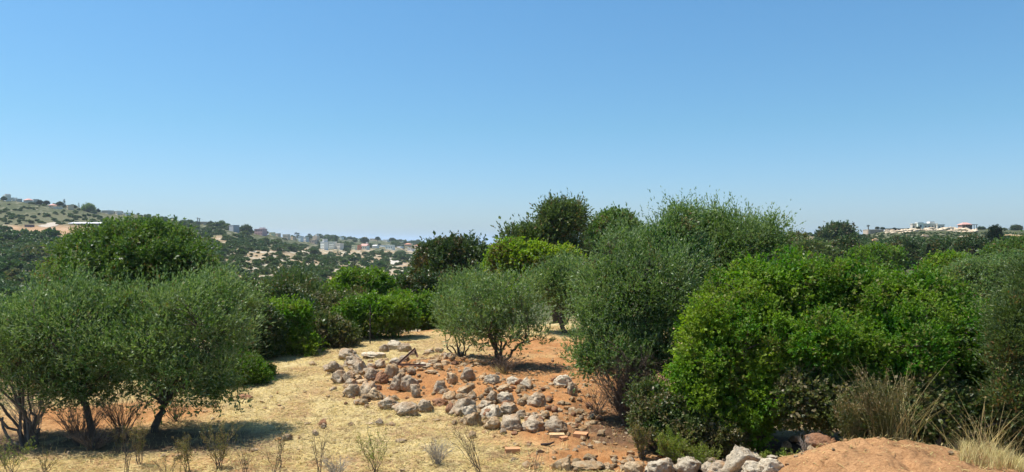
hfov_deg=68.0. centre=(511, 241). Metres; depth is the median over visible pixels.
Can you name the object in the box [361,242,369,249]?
house
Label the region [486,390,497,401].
stone
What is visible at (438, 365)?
stone
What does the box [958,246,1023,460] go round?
olive tree
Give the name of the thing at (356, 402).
rubble stone
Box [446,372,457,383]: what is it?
stone
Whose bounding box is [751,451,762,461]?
stone
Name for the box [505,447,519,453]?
brick
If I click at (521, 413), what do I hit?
stone
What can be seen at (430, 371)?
stone
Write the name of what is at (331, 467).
thorn bush
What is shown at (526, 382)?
stone
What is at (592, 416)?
rubble stone
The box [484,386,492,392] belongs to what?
rubble stone
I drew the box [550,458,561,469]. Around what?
rubble stone
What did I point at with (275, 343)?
shrub
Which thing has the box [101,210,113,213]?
house
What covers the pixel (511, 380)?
stone
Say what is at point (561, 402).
stone
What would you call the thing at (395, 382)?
stone
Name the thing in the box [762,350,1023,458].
mastic bush
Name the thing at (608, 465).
stone
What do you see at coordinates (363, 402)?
rubble stone
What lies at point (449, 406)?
stone
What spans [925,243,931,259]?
cypress
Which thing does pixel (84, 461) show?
straw
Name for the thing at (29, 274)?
hillside shrub
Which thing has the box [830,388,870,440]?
broom clump
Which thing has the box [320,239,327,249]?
house
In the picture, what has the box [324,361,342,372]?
stone
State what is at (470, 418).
stone
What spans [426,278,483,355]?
olive tree
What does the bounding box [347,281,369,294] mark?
shrub
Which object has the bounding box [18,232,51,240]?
hillside shrub
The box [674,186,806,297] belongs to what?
olive tree
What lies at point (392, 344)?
stone
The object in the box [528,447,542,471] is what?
twiggy shrub
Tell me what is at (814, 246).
olive tree
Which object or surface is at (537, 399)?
stone
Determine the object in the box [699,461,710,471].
stone
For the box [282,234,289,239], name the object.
house
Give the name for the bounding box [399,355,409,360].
stone
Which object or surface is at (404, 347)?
stone
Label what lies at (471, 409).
stone
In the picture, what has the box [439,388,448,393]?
rubble stone
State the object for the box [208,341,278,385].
shrub
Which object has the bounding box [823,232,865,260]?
evergreen tree
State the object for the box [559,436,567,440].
brick
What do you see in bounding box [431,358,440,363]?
stone
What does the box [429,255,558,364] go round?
olive tree
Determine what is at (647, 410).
mastic bush
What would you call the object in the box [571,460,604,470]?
stone
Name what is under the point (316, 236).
house
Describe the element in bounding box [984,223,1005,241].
conifer
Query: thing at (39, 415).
dead brush
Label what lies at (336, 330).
shrub
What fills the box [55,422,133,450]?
dead brush
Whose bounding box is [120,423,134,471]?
twiggy shrub
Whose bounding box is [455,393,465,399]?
rubble stone
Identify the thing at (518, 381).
rubble stone
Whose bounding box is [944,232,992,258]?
evergreen tree
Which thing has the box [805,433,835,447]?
stone
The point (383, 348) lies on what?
stone
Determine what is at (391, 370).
stone
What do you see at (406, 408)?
stone
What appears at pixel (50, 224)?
dirt track
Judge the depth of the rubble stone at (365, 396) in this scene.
16.25 m
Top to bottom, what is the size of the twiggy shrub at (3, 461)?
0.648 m
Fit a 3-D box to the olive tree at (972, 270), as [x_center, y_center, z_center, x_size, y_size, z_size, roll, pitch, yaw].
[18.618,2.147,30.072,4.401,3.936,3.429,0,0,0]
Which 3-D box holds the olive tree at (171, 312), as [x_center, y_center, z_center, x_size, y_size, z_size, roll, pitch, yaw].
[-6.057,1.885,13.618,3.089,3.439,3.065,0,0,0]
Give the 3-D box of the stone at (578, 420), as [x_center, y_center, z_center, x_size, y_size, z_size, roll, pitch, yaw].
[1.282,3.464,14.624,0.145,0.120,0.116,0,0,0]
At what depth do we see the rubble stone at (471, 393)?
16.19 m
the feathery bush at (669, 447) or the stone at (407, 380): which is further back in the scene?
the stone at (407, 380)
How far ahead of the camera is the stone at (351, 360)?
21.12 m
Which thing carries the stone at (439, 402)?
on the ground at (904, 456)
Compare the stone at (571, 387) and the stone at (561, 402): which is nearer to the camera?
the stone at (561, 402)
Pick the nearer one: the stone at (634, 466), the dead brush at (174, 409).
the stone at (634, 466)
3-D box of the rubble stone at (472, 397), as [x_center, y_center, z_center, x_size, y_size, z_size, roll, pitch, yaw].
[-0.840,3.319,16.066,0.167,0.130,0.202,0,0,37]
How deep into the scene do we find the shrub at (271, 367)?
19.38 m
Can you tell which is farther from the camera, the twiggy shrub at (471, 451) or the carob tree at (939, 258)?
the carob tree at (939, 258)
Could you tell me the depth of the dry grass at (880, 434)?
9.45 m
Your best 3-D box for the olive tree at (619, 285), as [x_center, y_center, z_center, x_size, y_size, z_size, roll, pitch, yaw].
[2.592,1.221,15.180,3.626,4.779,3.399,0,0,0]
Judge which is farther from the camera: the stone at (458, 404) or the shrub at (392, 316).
the shrub at (392, 316)
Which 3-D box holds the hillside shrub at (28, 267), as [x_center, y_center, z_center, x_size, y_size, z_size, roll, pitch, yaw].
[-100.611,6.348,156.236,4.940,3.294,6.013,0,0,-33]
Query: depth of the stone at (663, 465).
11.29 m
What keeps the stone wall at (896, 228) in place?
on the ground at (904, 456)
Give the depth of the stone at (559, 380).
17.05 m
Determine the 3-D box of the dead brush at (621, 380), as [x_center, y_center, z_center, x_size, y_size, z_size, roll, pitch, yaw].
[2.233,2.697,14.253,1.534,1.653,1.742,0,0,40]
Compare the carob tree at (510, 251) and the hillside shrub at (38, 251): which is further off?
the hillside shrub at (38, 251)
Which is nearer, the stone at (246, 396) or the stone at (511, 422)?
the stone at (511, 422)
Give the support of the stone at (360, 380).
on the ground at (904, 456)
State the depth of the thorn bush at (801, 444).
9.64 m
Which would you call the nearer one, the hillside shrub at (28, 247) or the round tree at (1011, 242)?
the round tree at (1011, 242)
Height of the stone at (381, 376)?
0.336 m
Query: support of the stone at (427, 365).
on the ground at (904, 456)
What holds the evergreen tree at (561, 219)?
on the ground at (904, 456)
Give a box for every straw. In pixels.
[0,324,663,471]
[777,435,1005,471]
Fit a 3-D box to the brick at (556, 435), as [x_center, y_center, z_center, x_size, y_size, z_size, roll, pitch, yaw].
[0.794,3.445,13.454,0.270,0.060,0.150,0,0,-3]
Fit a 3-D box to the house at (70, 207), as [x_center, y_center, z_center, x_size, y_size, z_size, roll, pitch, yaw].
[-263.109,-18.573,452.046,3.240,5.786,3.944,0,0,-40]
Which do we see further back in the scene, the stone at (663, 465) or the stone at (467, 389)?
the stone at (467, 389)
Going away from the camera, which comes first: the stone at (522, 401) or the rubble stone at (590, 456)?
the rubble stone at (590, 456)
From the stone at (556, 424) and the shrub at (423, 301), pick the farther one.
the shrub at (423, 301)
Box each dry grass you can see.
[0,349,629,471]
[806,432,949,447]
[949,435,1023,471]
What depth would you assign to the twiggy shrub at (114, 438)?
12.45 m
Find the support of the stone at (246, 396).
on the ground at (904, 456)
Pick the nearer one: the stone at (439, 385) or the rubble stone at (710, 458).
the rubble stone at (710, 458)
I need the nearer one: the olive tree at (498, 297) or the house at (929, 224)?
the olive tree at (498, 297)
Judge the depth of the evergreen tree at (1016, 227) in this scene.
329.00 m
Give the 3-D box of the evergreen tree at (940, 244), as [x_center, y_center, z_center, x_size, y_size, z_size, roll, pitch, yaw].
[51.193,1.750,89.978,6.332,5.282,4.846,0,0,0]
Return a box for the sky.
[0,0,1023,243]
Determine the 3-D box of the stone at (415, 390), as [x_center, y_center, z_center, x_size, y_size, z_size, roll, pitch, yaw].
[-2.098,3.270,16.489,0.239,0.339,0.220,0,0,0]
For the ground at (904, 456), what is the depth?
14.01 m
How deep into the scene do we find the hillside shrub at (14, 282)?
125.69 m
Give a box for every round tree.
[29,210,223,330]
[581,204,647,266]
[975,230,1023,275]
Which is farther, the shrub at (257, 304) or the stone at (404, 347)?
the stone at (404, 347)
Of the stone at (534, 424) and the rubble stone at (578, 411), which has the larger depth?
the rubble stone at (578, 411)
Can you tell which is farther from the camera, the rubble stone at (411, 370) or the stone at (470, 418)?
the rubble stone at (411, 370)
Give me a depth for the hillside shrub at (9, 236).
241.01 m
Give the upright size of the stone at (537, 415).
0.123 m
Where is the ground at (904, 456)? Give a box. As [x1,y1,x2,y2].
[0,200,1023,471]
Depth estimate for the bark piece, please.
12.86 m
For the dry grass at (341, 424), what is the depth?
14.02 m
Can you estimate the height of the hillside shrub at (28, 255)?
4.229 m
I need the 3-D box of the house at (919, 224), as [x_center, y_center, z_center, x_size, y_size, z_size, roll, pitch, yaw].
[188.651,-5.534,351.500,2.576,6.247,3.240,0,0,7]
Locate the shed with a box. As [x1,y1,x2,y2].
[69,222,110,227]
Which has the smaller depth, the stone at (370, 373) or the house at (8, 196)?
the stone at (370, 373)
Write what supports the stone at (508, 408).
on the ground at (904, 456)
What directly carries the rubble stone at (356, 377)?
on the ground at (904, 456)
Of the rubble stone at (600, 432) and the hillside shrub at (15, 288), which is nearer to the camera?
the rubble stone at (600, 432)
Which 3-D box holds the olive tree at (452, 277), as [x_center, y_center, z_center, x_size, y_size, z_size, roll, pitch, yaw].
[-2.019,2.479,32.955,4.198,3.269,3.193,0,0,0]
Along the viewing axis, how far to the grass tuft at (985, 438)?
9.84 m
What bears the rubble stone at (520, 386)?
on the ground at (904, 456)
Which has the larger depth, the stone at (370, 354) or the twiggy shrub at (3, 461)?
the stone at (370, 354)
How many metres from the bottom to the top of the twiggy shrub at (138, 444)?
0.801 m
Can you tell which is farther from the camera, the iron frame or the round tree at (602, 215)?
the round tree at (602, 215)
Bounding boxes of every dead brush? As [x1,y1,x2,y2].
[0,370,56,432]
[43,397,114,446]
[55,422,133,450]
[91,391,150,436]
[155,397,199,420]
[475,352,529,373]
[572,382,612,413]
[579,346,671,427]
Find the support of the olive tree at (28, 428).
on the ground at (904, 456)
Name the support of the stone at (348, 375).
on the ground at (904, 456)
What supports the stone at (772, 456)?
on the ground at (904, 456)
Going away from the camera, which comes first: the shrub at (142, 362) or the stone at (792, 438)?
the stone at (792, 438)
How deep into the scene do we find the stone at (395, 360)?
20.43 m
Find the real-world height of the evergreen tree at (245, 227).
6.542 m
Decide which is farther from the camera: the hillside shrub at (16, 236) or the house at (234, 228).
the house at (234, 228)
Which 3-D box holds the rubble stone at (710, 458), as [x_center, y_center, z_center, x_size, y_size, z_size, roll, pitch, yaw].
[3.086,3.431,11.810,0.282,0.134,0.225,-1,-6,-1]
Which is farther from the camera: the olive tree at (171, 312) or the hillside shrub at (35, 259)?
the hillside shrub at (35, 259)
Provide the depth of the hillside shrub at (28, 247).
197.95 m
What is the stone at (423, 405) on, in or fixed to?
on the ground at (904, 456)
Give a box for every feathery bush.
[628,422,657,459]
[655,424,696,463]
[673,441,722,470]
[758,447,799,458]
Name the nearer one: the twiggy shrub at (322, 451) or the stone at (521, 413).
the twiggy shrub at (322, 451)
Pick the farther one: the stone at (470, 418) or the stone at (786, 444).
the stone at (470, 418)
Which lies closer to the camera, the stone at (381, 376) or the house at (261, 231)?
the stone at (381, 376)
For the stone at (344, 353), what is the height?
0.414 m
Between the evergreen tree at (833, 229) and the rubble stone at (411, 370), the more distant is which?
the evergreen tree at (833, 229)
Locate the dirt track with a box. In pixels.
[38,222,61,226]
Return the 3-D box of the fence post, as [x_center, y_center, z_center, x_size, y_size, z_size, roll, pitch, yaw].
[-4.847,2.943,25.947,0.068,1.545,0.049,0,0,0]
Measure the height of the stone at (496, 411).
0.318 m
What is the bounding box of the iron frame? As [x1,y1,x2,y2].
[397,348,425,365]
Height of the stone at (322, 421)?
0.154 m
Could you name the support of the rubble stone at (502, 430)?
on the ground at (904, 456)
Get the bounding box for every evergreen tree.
[56,201,63,206]
[81,202,95,211]
[239,224,252,232]
[249,277,329,285]
[359,237,368,243]
[400,229,494,322]
[490,188,598,323]
[768,228,811,259]
[813,220,861,242]
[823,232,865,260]
[885,231,926,268]
[913,234,957,260]
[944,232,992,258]
[1008,224,1023,229]
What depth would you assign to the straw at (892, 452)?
8.79 m
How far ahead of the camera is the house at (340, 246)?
517.25 m
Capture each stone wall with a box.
[867,229,883,233]
[885,228,908,229]
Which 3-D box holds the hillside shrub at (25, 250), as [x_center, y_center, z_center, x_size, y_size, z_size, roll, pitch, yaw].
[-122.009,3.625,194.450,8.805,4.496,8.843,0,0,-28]
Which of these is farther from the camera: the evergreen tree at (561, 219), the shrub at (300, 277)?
the evergreen tree at (561, 219)
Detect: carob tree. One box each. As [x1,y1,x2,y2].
[318,261,405,295]
[477,235,587,317]
[844,241,910,274]
[916,248,977,291]
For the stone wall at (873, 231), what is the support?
on the ground at (904, 456)
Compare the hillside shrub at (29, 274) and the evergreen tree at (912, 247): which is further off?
the hillside shrub at (29, 274)
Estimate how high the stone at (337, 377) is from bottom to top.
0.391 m
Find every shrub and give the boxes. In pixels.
[0,233,15,240]
[0,260,26,272]
[0,284,34,294]
[0,436,34,471]
[1,280,22,284]
[2,275,26,282]
[3,267,26,277]
[6,252,38,259]
[13,231,45,239]
[13,244,44,253]
[15,271,41,276]
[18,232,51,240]
[19,247,50,253]
[20,274,32,281]
[22,247,49,257]
[22,261,40,269]
[25,264,34,272]
[29,257,49,263]
[36,444,59,471]
[107,424,128,452]
[115,339,214,380]
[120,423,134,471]
[127,416,148,464]
[149,452,178,471]
[172,434,194,471]
[178,257,278,351]
[199,415,242,468]
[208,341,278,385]
[210,298,292,359]
[228,279,326,313]
[231,440,254,471]
[251,256,337,294]
[258,429,291,471]
[263,294,329,357]
[264,360,278,377]
[295,279,360,311]
[309,425,328,471]
[310,308,364,349]
[328,288,425,338]
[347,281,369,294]
[352,427,393,471]
[386,284,444,331]
[388,268,445,294]
[446,421,481,471]
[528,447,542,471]
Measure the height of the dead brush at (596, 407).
0.625 m
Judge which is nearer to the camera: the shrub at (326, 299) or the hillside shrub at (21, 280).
the shrub at (326, 299)
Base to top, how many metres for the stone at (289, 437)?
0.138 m
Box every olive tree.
[0,245,154,438]
[0,282,71,449]
[91,251,267,432]
[419,264,504,315]
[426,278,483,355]
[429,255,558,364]
[520,246,597,332]
[552,185,722,412]
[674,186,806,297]
[785,235,845,273]
[933,247,1023,310]
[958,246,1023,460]
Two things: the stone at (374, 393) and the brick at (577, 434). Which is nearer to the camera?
the brick at (577, 434)
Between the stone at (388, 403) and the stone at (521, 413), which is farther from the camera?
the stone at (388, 403)
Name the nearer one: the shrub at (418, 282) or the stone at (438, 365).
the stone at (438, 365)
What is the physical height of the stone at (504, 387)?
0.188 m
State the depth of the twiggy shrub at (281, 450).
11.26 m
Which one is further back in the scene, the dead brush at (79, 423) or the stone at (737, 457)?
the dead brush at (79, 423)
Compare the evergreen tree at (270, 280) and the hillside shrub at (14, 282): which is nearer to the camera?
the evergreen tree at (270, 280)
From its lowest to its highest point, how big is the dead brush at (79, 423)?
0.902 m
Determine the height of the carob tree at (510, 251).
4.775 m
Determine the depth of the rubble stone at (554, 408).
15.17 m
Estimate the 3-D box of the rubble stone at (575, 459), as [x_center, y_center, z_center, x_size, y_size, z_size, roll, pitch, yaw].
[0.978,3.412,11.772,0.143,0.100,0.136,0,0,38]
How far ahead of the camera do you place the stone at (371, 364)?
20.21 m
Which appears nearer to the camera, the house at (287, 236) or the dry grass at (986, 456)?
the dry grass at (986, 456)
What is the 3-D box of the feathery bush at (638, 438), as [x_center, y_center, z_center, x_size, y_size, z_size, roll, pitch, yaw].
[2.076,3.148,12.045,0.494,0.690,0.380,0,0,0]
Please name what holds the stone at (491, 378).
on the ground at (904, 456)
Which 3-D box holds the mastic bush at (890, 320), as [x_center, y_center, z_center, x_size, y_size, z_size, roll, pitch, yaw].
[6.705,1.932,13.082,4.748,3.443,3.254,0,0,0]
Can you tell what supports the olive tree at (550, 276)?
on the ground at (904, 456)
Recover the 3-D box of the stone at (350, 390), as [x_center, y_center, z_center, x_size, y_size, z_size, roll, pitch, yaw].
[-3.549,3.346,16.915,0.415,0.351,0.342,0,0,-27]
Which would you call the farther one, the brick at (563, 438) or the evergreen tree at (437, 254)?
the evergreen tree at (437, 254)
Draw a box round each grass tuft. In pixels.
[489,363,512,373]
[834,358,954,441]
[915,391,1023,455]
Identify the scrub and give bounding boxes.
[0,203,1023,296]
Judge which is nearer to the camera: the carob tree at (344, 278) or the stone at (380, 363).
the stone at (380, 363)
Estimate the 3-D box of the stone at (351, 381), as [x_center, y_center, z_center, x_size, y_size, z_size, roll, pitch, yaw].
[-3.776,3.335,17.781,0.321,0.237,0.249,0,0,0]
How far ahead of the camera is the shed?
345.55 m
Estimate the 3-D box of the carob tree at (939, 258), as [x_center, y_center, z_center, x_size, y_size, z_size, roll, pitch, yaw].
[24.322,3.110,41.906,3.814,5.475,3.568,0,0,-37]
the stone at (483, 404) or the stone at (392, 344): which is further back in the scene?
the stone at (392, 344)
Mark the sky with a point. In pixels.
(409, 120)
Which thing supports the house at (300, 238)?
on the ground at (904, 456)
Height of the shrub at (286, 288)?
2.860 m
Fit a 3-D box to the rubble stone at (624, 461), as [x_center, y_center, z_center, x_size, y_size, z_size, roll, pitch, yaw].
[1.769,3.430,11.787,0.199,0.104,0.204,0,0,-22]
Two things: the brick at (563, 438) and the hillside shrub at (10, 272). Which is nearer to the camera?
the brick at (563, 438)
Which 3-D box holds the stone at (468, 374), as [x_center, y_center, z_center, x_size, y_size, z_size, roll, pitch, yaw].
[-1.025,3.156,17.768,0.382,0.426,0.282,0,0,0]
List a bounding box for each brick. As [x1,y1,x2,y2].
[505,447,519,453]
[549,433,564,437]
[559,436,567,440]
[573,431,588,438]
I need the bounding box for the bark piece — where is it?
[541,441,554,445]
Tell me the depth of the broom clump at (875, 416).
9.61 m
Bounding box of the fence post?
[369,305,370,343]
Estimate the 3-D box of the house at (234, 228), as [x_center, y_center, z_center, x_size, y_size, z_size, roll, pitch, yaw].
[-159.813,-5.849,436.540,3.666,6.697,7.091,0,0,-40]
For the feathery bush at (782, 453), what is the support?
on the ground at (904, 456)
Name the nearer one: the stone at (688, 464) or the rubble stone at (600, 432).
the stone at (688, 464)
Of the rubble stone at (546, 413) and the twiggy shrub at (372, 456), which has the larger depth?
the rubble stone at (546, 413)
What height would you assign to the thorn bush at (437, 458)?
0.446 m
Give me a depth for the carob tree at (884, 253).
61.03 m
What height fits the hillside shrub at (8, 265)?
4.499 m
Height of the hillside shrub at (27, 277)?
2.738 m
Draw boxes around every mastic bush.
[622,370,756,458]
[650,242,854,453]
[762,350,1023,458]
[781,253,1009,443]
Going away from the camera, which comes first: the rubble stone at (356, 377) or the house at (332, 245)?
the rubble stone at (356, 377)
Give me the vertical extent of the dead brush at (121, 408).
0.885 m
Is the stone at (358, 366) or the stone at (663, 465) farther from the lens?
the stone at (358, 366)
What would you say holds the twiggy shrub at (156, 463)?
on the ground at (904, 456)
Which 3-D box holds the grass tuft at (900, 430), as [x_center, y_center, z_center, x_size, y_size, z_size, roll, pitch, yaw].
[4.887,2.171,9.668,1.466,1.307,2.124,0,0,25]
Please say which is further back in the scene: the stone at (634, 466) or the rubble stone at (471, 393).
the rubble stone at (471, 393)
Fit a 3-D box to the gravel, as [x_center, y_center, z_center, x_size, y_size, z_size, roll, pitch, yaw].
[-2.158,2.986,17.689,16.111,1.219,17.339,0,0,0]
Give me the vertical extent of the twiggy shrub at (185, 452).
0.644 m
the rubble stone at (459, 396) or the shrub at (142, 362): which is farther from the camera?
the shrub at (142, 362)
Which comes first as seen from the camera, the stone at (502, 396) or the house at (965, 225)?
the stone at (502, 396)
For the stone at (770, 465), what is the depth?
9.13 m
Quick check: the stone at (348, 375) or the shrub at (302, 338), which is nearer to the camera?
the stone at (348, 375)
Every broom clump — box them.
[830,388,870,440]
[847,363,919,440]
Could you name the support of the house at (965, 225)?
on the ground at (904, 456)
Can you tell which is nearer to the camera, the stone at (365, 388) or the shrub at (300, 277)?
the stone at (365, 388)
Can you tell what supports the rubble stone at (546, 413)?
on the ground at (904, 456)
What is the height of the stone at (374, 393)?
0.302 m
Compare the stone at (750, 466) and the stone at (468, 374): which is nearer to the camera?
the stone at (750, 466)
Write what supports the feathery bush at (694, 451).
on the ground at (904, 456)
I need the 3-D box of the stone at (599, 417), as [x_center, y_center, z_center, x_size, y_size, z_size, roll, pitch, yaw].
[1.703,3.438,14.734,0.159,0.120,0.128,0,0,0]
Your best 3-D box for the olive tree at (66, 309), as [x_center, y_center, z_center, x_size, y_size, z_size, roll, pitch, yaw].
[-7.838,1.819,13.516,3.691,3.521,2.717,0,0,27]
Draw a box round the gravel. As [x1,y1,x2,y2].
[61,344,879,471]
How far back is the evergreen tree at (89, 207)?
468.41 m
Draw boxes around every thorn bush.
[316,454,355,471]
[421,437,453,464]
[797,437,811,451]
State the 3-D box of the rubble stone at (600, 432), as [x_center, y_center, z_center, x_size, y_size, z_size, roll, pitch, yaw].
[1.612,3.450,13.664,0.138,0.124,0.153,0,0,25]
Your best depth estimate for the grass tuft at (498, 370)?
19.58 m
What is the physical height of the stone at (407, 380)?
0.452 m
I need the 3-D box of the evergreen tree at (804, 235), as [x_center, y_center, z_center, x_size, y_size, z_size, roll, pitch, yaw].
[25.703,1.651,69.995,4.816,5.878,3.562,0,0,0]
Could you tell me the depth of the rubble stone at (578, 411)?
15.18 m
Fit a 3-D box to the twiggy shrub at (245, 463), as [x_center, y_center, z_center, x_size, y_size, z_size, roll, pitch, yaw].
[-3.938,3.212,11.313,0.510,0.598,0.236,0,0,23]
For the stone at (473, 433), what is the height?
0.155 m
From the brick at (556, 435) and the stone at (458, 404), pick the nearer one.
the brick at (556, 435)
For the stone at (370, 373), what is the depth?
18.33 m
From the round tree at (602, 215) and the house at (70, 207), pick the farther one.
the house at (70, 207)
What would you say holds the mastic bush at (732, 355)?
on the ground at (904, 456)
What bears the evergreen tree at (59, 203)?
on the ground at (904, 456)
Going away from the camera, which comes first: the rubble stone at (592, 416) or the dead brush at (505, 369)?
the rubble stone at (592, 416)
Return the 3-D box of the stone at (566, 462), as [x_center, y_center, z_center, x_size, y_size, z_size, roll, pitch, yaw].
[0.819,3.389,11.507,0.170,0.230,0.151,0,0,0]
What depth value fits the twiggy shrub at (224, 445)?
11.68 m
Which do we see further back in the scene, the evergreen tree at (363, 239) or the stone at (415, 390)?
the evergreen tree at (363, 239)
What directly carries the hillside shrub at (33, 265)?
on the ground at (904, 456)
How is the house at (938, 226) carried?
on the ground at (904, 456)
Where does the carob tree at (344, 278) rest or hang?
on the ground at (904, 456)
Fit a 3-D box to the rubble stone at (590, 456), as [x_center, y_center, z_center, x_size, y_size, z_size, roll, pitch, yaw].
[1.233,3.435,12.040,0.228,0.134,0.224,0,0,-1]
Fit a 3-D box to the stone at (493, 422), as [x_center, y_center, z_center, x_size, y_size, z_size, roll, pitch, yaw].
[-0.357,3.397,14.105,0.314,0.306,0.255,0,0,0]
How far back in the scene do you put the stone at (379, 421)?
14.46 m
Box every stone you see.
[236,394,252,398]
[282,434,292,440]
[318,419,326,425]
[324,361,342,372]
[330,370,345,383]
[338,348,359,359]
[342,371,354,381]
[342,384,358,397]
[343,355,361,366]
[344,378,357,383]
[353,360,366,374]
[353,399,359,404]
[354,375,362,379]
[356,379,367,382]
[359,381,376,395]
[359,398,368,405]
[360,394,369,399]
[361,351,386,357]
[364,367,377,380]
[366,363,376,368]
[367,387,382,399]
[375,358,385,368]
[375,371,388,383]
[375,418,382,424]
[377,396,398,409]
[379,344,388,351]
[384,364,398,377]
[387,340,400,349]
[389,357,400,363]
[389,373,402,390]
[392,401,417,415]
[397,343,411,351]
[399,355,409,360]
[400,374,418,391]
[408,367,415,373]
[410,384,420,397]
[415,362,431,367]
[417,399,432,412]
[425,370,436,372]
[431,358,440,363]
[432,398,447,406]
[433,380,447,392]
[434,363,443,368]
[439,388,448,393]
[442,391,455,399]
[443,352,456,358]
[445,401,452,412]
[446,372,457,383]
[448,397,477,415]
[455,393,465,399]
[457,385,472,393]
[460,367,475,381]
[461,405,476,415]
[463,412,481,425]
[467,390,476,396]
[468,394,475,399]
[468,431,475,438]
[477,400,493,408]
[480,404,503,418]
[484,374,499,383]
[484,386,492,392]
[485,416,500,429]
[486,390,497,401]
[497,384,512,391]
[497,391,514,403]
[499,402,518,414]
[499,413,521,430]
[499,428,506,433]
[506,376,517,384]
[515,379,522,384]
[516,384,526,389]
[516,409,525,417]
[517,397,527,405]
[520,377,531,388]
[521,416,545,432]
[524,414,545,417]
[526,392,545,406]
[541,410,549,417]
[544,415,567,432]
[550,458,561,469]
[551,406,557,412]
[553,374,571,386]
[557,400,564,404]
[561,457,571,470]
[567,381,577,395]
[570,458,580,462]
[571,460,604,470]
[574,408,583,414]
[575,417,581,422]
[583,453,596,460]
[588,414,596,419]
[596,415,603,420]
[597,429,604,435]
[603,462,613,470]
[620,458,628,464]
[623,461,644,471]
[644,458,671,471]
[675,456,701,471]
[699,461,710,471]
[707,457,716,461]
[707,460,724,471]
[722,445,756,471]
[741,460,760,471]
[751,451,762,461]
[759,458,783,471]
[767,455,778,458]
[781,441,791,448]
[789,435,801,441]
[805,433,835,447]
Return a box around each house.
[2,194,10,200]
[67,205,73,209]
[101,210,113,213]
[229,225,239,232]
[254,227,266,235]
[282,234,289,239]
[298,236,303,241]
[313,234,319,239]
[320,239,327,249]
[329,242,336,248]
[336,243,343,249]
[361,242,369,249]
[385,245,394,249]
[915,222,923,228]
[923,221,937,228]
[936,224,944,228]
[957,222,977,228]
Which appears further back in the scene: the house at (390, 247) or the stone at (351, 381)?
the house at (390, 247)
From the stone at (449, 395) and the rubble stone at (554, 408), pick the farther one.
the stone at (449, 395)
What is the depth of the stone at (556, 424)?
13.64 m
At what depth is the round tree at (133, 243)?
23.56 m
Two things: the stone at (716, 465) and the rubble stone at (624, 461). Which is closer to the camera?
the stone at (716, 465)

